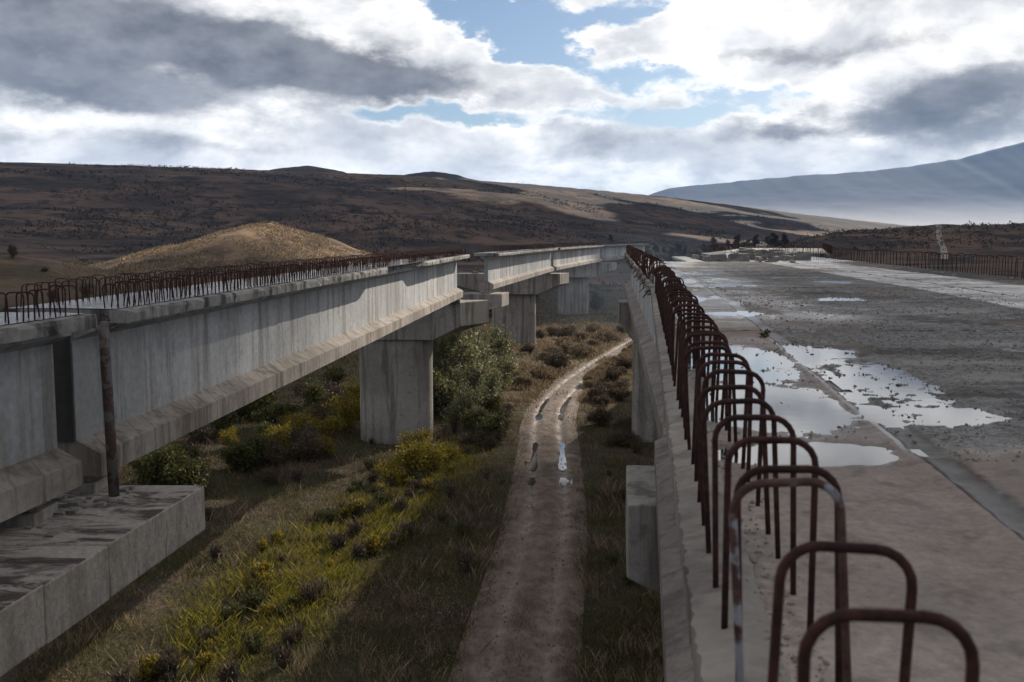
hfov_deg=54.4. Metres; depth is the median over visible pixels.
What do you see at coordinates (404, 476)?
weed
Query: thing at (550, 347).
shrub
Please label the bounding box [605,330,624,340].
shrub
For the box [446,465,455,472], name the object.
weed
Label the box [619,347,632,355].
shrub
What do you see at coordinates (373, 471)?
weed
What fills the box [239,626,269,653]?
weed
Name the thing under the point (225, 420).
shrub
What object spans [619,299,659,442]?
bridge pier
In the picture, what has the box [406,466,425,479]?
weed
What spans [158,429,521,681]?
flowering grass
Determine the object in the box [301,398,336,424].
shrub
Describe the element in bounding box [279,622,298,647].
weed
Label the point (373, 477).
weed
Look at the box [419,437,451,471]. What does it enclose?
shrub
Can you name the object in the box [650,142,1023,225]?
mountain
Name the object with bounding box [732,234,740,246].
tree
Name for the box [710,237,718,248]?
tree
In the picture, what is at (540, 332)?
shrub
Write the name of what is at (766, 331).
weed
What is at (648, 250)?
tree
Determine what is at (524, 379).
shrub
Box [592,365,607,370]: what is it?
shrub
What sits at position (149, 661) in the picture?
weed
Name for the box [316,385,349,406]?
shrub
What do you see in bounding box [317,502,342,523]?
weed
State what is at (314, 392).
shrub
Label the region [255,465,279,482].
shrub
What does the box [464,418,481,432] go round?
shrub
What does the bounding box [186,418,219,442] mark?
shrub
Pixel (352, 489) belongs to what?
weed
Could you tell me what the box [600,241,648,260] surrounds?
bridge span
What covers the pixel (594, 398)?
shrub
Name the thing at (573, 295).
bridge pier
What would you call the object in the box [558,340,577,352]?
shrub
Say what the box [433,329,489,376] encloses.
bush
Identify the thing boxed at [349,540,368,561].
weed
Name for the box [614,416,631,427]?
shrub
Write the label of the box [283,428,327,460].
shrub
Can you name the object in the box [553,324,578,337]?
shrub
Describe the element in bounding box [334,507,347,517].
weed
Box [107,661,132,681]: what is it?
weed
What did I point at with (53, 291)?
bush
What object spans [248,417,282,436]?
shrub
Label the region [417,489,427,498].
weed
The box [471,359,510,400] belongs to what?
bush
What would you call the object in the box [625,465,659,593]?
bridge pier
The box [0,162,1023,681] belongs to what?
ground
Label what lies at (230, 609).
weed
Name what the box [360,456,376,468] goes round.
weed
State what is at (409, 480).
weed
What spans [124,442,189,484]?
shrub
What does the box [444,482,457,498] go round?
weed
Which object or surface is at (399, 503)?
weed
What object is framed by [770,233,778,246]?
tree
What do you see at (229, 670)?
weed
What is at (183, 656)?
weed
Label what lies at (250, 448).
shrub
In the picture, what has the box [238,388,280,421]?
shrub
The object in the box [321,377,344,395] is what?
shrub
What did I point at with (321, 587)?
weed
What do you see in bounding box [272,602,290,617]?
weed
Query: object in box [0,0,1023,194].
sky
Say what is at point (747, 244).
tree
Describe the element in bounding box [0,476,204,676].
bridge pier
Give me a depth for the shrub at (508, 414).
60.87 m
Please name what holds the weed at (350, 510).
on the ground at (30, 260)
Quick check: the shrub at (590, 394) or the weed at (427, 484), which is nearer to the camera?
the weed at (427, 484)
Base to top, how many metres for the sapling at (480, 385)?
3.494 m
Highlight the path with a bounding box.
[934,224,947,258]
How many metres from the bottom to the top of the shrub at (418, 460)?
2.477 m
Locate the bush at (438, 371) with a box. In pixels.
[433,360,457,415]
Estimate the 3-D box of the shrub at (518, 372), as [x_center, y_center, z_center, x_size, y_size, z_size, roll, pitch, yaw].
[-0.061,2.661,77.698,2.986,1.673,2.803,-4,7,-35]
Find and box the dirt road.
[448,337,631,681]
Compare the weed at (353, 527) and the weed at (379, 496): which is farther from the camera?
the weed at (379, 496)
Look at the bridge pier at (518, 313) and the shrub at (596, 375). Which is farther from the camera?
the bridge pier at (518, 313)
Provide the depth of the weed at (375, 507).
40.54 m
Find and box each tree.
[645,245,652,254]
[652,243,659,253]
[665,251,673,261]
[675,243,685,255]
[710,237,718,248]
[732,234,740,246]
[741,240,753,247]
[752,234,759,246]
[765,235,771,244]
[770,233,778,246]
[777,239,787,247]
[781,233,788,244]
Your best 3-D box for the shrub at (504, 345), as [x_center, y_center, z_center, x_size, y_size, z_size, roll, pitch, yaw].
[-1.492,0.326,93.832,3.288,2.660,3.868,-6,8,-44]
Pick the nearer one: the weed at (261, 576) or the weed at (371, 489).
the weed at (261, 576)
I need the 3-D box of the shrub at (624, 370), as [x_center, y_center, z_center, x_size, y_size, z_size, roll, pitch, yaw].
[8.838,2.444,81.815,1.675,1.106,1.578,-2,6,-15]
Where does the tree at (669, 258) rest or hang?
on the ground at (30, 260)
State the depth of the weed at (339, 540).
36.03 m
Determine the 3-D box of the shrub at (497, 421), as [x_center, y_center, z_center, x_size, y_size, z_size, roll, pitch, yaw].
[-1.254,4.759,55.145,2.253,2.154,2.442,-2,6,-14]
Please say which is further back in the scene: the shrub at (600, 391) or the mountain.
the mountain
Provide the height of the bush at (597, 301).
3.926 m
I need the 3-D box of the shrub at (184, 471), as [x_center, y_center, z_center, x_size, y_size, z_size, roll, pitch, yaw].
[-14.332,5.921,43.933,2.311,2.210,2.505,3,7,23]
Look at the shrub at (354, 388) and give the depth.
61.08 m
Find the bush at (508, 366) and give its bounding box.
[488,345,517,391]
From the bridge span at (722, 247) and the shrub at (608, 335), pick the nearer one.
the bridge span at (722, 247)
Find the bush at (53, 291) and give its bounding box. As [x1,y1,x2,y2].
[45,289,56,301]
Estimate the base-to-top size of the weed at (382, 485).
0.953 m
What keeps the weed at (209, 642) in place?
on the ground at (30, 260)
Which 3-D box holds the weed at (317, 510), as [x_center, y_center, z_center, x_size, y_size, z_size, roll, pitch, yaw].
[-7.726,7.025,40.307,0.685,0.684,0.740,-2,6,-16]
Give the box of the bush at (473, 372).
[442,349,499,404]
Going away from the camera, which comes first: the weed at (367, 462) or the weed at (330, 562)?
the weed at (330, 562)
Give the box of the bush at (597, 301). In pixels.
[589,289,605,312]
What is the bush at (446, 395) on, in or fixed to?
on the ground at (30, 260)
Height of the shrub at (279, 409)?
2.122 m
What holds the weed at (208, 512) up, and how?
on the ground at (30, 260)
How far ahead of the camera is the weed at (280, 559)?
34.81 m
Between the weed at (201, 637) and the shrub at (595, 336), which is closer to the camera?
the weed at (201, 637)
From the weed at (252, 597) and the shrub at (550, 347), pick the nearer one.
the weed at (252, 597)
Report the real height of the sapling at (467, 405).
3.844 m
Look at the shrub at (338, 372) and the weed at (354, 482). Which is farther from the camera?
the shrub at (338, 372)
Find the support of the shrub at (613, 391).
on the ground at (30, 260)
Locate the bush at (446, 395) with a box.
[433,366,471,419]
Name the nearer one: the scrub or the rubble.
the rubble
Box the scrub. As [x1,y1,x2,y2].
[0,162,1023,294]
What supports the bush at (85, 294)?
on the ground at (30, 260)
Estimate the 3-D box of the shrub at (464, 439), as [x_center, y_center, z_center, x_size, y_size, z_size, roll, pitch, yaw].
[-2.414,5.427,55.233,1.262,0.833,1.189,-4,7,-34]
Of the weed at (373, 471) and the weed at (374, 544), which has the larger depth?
the weed at (373, 471)
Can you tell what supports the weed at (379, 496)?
on the ground at (30, 260)
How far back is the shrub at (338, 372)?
73.78 m
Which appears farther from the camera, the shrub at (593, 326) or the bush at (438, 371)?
the shrub at (593, 326)
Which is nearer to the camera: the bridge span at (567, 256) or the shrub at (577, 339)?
the shrub at (577, 339)
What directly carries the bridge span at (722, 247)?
on the ground at (30, 260)
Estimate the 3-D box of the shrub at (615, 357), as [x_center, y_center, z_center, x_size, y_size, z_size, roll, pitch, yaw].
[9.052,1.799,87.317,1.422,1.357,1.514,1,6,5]
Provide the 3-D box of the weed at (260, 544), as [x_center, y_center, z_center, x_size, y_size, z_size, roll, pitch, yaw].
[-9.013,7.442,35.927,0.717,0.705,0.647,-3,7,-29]
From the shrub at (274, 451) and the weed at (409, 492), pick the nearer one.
the weed at (409, 492)
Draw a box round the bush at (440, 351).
[433,337,463,363]
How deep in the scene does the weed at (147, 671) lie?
26.05 m
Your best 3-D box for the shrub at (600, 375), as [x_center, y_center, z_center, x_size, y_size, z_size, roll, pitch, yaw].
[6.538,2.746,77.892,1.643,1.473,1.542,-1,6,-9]
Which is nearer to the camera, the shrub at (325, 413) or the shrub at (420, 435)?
the shrub at (420, 435)
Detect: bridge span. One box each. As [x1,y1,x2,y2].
[0,285,97,522]
[6,248,469,476]
[472,244,557,288]
[550,242,604,269]
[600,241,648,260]
[624,244,1023,437]
[651,265,1023,681]
[705,243,831,261]
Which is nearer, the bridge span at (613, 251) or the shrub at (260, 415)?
the shrub at (260, 415)
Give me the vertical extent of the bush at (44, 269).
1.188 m
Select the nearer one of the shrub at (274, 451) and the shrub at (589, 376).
the shrub at (274, 451)
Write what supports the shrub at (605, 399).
on the ground at (30, 260)
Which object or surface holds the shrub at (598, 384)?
on the ground at (30, 260)
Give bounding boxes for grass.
[10,261,663,681]
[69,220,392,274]
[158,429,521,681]
[460,309,632,401]
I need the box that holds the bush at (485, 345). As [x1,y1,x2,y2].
[458,327,504,388]
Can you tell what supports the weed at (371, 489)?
on the ground at (30, 260)
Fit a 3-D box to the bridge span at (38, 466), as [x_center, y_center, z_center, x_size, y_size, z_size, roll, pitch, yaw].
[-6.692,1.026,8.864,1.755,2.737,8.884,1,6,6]
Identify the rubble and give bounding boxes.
[691,245,810,262]
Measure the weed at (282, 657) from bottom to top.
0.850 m
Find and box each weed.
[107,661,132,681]
[133,647,164,681]
[134,646,174,679]
[155,640,179,657]
[156,650,183,679]
[161,669,175,681]
[165,649,185,667]
[191,646,217,671]
[194,622,222,643]
[202,636,219,651]
[203,624,219,641]
[205,506,212,519]
[205,539,225,561]
[212,656,244,681]
[213,596,245,621]
[236,578,270,611]
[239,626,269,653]
[244,556,273,580]
[247,567,272,589]
[255,538,271,552]
[255,597,276,619]
[268,527,287,546]
[270,640,296,667]
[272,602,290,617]
[276,551,287,563]
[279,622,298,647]
[284,620,306,642]
[286,589,302,607]
[290,468,303,483]
[297,574,321,605]
[304,575,329,597]
[313,504,326,518]
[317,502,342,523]
[320,557,339,570]
[327,528,347,553]
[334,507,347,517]
[343,493,366,517]
[345,517,364,536]
[346,480,360,495]
[349,495,376,517]
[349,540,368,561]
[350,476,364,489]
[357,503,375,517]
[358,531,387,556]
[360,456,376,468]
[366,470,378,483]
[366,488,397,504]
[368,485,375,494]
[369,466,382,475]
[370,503,378,512]
[373,479,392,490]
[386,476,395,486]
[387,493,411,513]
[389,529,401,543]
[389,539,396,550]
[397,519,417,537]
[398,474,407,483]
[402,485,419,499]
[404,474,419,487]
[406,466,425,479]
[410,478,421,491]
[417,475,439,493]
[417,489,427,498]
[435,509,448,521]
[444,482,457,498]
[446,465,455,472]
[452,516,472,536]
[452,547,477,572]
[464,446,472,453]
[466,503,474,511]
[483,471,490,480]
[604,546,621,564]
[605,489,618,500]
[618,484,625,499]
[619,568,635,587]
[629,440,644,453]
[757,328,770,337]
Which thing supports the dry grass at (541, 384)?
on the ground at (30, 260)
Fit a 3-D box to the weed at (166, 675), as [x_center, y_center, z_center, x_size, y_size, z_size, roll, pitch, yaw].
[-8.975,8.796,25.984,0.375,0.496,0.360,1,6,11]
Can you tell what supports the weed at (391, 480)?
on the ground at (30, 260)
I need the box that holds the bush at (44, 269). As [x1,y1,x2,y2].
[40,267,47,271]
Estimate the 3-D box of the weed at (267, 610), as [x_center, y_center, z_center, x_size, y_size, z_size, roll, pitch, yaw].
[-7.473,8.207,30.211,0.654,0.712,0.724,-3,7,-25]
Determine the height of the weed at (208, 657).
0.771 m
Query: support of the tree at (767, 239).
on the ground at (30, 260)
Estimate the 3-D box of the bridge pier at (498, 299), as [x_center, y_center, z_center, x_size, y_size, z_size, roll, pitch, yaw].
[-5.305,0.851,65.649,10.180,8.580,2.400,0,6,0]
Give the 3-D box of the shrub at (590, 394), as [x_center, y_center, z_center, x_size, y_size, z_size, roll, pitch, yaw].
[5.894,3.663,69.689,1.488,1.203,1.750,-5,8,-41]
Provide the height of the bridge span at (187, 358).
2.704 m
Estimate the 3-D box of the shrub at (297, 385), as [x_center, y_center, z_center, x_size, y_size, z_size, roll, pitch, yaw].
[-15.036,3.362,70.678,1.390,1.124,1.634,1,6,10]
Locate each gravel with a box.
[668,287,1023,681]
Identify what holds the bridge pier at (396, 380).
on the ground at (30, 260)
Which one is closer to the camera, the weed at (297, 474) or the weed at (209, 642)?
the weed at (209, 642)
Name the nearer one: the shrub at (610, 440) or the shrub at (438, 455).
the shrub at (438, 455)
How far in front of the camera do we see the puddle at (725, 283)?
22.35 m
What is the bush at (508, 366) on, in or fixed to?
on the ground at (30, 260)
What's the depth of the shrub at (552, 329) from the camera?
114.13 m
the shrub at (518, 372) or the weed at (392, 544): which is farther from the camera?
the shrub at (518, 372)
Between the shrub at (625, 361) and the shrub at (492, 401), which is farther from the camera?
the shrub at (625, 361)
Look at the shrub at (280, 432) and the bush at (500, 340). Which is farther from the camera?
the bush at (500, 340)
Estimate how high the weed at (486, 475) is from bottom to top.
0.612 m
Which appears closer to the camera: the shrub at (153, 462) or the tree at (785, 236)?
the shrub at (153, 462)
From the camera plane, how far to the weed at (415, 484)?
44.41 m
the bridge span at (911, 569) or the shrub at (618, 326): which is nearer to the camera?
the bridge span at (911, 569)
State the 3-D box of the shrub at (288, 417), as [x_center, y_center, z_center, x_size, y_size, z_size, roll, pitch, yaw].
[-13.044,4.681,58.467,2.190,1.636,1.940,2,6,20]
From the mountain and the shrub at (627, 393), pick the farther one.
the mountain
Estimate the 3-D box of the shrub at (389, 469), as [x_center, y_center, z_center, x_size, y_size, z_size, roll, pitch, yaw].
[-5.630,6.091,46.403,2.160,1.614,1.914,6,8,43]
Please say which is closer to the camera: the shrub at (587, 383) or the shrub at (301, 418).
the shrub at (301, 418)
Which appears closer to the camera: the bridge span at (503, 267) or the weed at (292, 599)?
the weed at (292, 599)
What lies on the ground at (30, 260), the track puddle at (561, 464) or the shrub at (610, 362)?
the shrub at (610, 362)
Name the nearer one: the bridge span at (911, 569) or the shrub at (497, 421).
the bridge span at (911, 569)
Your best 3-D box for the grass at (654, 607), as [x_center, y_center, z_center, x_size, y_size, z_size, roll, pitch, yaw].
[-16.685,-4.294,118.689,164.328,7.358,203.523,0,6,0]
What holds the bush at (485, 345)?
on the ground at (30, 260)
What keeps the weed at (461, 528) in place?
on the ground at (30, 260)
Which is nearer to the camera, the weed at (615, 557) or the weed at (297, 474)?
the weed at (615, 557)
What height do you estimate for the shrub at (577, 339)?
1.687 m
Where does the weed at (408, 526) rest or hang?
on the ground at (30, 260)
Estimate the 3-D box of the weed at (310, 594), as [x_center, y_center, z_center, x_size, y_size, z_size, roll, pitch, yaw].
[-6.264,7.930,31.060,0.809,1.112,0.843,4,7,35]
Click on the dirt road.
(547, 519)
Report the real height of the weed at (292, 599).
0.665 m
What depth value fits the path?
403.46 m
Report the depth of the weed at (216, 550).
35.09 m
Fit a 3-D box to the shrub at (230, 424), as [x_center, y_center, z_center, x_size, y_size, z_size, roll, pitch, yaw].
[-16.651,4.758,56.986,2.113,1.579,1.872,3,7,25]
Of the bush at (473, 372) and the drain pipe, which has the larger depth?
the bush at (473, 372)
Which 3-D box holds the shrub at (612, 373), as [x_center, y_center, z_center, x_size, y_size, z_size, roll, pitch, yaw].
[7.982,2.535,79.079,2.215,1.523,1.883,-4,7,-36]
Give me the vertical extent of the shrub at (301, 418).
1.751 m
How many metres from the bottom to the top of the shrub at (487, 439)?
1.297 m
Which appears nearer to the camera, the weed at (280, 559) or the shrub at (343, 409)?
the weed at (280, 559)
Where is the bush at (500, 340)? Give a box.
[463,319,519,367]
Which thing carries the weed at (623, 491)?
on the ground at (30, 260)
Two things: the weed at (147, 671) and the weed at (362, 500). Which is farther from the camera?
the weed at (362, 500)
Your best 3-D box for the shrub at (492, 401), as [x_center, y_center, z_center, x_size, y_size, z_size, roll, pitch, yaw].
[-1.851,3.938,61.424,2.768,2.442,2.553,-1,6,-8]
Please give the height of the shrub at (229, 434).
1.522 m
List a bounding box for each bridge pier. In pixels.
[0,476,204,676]
[359,299,488,444]
[432,289,508,342]
[457,271,568,345]
[550,262,616,314]
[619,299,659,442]
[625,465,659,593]
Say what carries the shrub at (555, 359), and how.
on the ground at (30, 260)
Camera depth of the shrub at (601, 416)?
59.86 m
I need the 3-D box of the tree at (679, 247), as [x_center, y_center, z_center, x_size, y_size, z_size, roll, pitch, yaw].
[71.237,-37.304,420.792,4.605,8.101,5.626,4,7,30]
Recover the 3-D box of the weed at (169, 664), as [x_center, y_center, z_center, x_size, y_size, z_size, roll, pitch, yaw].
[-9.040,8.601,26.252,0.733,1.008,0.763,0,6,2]
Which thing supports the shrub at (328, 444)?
on the ground at (30, 260)
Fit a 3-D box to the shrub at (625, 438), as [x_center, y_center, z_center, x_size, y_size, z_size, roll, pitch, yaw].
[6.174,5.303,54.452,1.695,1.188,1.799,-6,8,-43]
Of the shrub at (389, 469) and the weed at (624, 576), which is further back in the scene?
the shrub at (389, 469)
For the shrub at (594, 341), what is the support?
on the ground at (30, 260)
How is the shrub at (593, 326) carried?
on the ground at (30, 260)
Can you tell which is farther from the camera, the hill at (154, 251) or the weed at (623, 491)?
the hill at (154, 251)
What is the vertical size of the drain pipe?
2.570 m
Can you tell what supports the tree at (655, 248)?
on the ground at (30, 260)
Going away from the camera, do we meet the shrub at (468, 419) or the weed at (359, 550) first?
the weed at (359, 550)
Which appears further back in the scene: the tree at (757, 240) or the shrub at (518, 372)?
the tree at (757, 240)
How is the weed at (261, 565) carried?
on the ground at (30, 260)
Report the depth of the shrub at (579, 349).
94.19 m
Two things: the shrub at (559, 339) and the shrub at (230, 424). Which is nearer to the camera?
the shrub at (230, 424)
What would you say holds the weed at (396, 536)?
on the ground at (30, 260)
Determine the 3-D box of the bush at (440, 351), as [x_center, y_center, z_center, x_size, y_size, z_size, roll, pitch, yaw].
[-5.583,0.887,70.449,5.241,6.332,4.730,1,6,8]
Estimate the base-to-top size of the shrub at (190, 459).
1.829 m
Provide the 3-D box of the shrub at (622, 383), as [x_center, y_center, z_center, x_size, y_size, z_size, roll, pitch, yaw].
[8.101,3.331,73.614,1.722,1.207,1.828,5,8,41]
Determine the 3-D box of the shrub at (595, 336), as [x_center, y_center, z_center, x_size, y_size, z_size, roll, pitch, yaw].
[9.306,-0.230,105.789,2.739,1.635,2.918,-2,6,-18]
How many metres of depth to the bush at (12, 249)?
177.56 m
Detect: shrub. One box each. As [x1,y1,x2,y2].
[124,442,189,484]
[156,448,218,491]
[173,438,205,463]
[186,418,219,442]
[187,450,210,482]
[206,411,238,436]
[217,425,240,448]
[217,440,249,472]
[218,420,234,429]
[223,429,276,472]
[231,409,245,421]
[237,396,270,422]
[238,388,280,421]
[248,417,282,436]
[251,406,275,425]
[255,437,288,466]
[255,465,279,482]
[257,399,300,428]
[257,416,299,455]
[270,410,301,430]
[279,412,317,432]
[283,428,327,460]
[284,419,326,446]
[291,381,309,394]
[295,377,335,411]
[295,398,330,423]
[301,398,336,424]
[305,412,348,439]
[312,431,337,455]
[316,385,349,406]
[319,364,346,387]
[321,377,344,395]
[322,389,360,432]
[335,373,359,419]
[374,454,413,486]
[388,431,439,474]
[397,419,435,452]
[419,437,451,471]
[434,440,463,460]
[457,432,474,444]
[458,405,495,432]
[463,389,504,414]
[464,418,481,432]
[470,409,509,441]
[471,427,497,448]
[471,427,508,446]
[488,335,514,352]
[491,405,512,419]
[499,403,515,411]
[504,417,514,433]
[509,366,528,381]
[512,374,539,386]
[518,342,535,352]
[525,362,560,380]
[536,328,548,337]
[538,351,550,358]
[540,344,561,353]
[540,348,573,368]
[543,325,561,334]
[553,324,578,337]
[554,336,573,345]
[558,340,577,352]
[565,337,585,342]
[567,341,594,356]
[574,331,589,337]
[581,374,596,384]
[582,402,616,426]
[583,378,596,388]
[584,371,601,383]
[584,386,601,397]
[585,321,601,331]
[585,368,604,381]
[586,338,601,345]
[589,384,609,396]
[590,332,612,342]
[591,330,615,341]
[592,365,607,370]
[592,394,600,403]
[593,379,615,388]
[596,393,612,404]
[602,359,616,365]
[602,363,624,380]
[603,386,627,400]
[603,432,620,445]
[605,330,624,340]
[608,354,620,366]
[611,427,642,446]
[612,365,628,373]
[613,378,629,388]
[614,324,623,332]
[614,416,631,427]
[615,384,631,400]
[616,355,632,368]
[617,419,631,435]
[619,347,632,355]
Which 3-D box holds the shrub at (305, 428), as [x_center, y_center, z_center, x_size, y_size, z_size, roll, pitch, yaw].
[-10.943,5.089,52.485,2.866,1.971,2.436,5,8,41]
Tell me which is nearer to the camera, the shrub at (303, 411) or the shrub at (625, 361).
the shrub at (303, 411)
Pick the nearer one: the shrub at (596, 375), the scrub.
the shrub at (596, 375)
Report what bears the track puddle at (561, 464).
on the dirt road
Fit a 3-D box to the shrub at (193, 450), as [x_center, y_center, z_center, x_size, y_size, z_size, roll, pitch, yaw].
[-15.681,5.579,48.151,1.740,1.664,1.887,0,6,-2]
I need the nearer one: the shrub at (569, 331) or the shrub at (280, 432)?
the shrub at (280, 432)
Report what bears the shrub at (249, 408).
on the ground at (30, 260)
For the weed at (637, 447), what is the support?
on the ground at (30, 260)
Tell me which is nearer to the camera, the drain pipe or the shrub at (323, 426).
the drain pipe
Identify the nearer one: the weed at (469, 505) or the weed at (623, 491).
the weed at (469, 505)
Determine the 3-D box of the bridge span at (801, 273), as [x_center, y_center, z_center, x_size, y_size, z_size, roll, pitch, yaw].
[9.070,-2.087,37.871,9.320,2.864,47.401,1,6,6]
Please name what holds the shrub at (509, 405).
on the ground at (30, 260)
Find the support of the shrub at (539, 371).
on the ground at (30, 260)
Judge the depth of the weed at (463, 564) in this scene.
33.95 m
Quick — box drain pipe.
[97,314,123,502]
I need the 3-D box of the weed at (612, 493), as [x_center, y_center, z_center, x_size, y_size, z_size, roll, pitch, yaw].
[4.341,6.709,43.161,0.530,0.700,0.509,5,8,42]
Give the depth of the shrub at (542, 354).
91.67 m
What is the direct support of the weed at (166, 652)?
on the ground at (30, 260)
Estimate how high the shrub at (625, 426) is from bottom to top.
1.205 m
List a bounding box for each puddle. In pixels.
[525,396,571,485]
[665,263,850,285]
[688,296,1014,466]
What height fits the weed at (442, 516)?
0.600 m
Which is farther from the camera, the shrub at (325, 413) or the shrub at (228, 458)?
the shrub at (325, 413)
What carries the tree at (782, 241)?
on the ground at (30, 260)
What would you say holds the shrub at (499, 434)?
on the ground at (30, 260)
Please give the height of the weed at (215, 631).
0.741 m
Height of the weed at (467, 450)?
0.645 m
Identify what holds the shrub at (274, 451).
on the ground at (30, 260)
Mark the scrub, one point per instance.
(497, 218)
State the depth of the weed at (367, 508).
40.14 m
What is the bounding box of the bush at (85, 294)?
[78,282,92,297]
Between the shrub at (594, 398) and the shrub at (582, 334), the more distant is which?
the shrub at (582, 334)
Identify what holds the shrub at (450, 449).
on the ground at (30, 260)
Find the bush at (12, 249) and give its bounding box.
[6,242,19,258]
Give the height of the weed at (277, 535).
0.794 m
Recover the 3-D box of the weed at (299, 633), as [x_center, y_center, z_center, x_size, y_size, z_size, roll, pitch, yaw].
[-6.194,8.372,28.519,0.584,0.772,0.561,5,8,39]
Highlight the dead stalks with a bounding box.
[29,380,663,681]
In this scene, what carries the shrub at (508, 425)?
on the ground at (30, 260)
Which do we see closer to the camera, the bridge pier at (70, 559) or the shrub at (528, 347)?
the bridge pier at (70, 559)
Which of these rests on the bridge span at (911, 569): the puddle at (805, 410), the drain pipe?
the puddle at (805, 410)

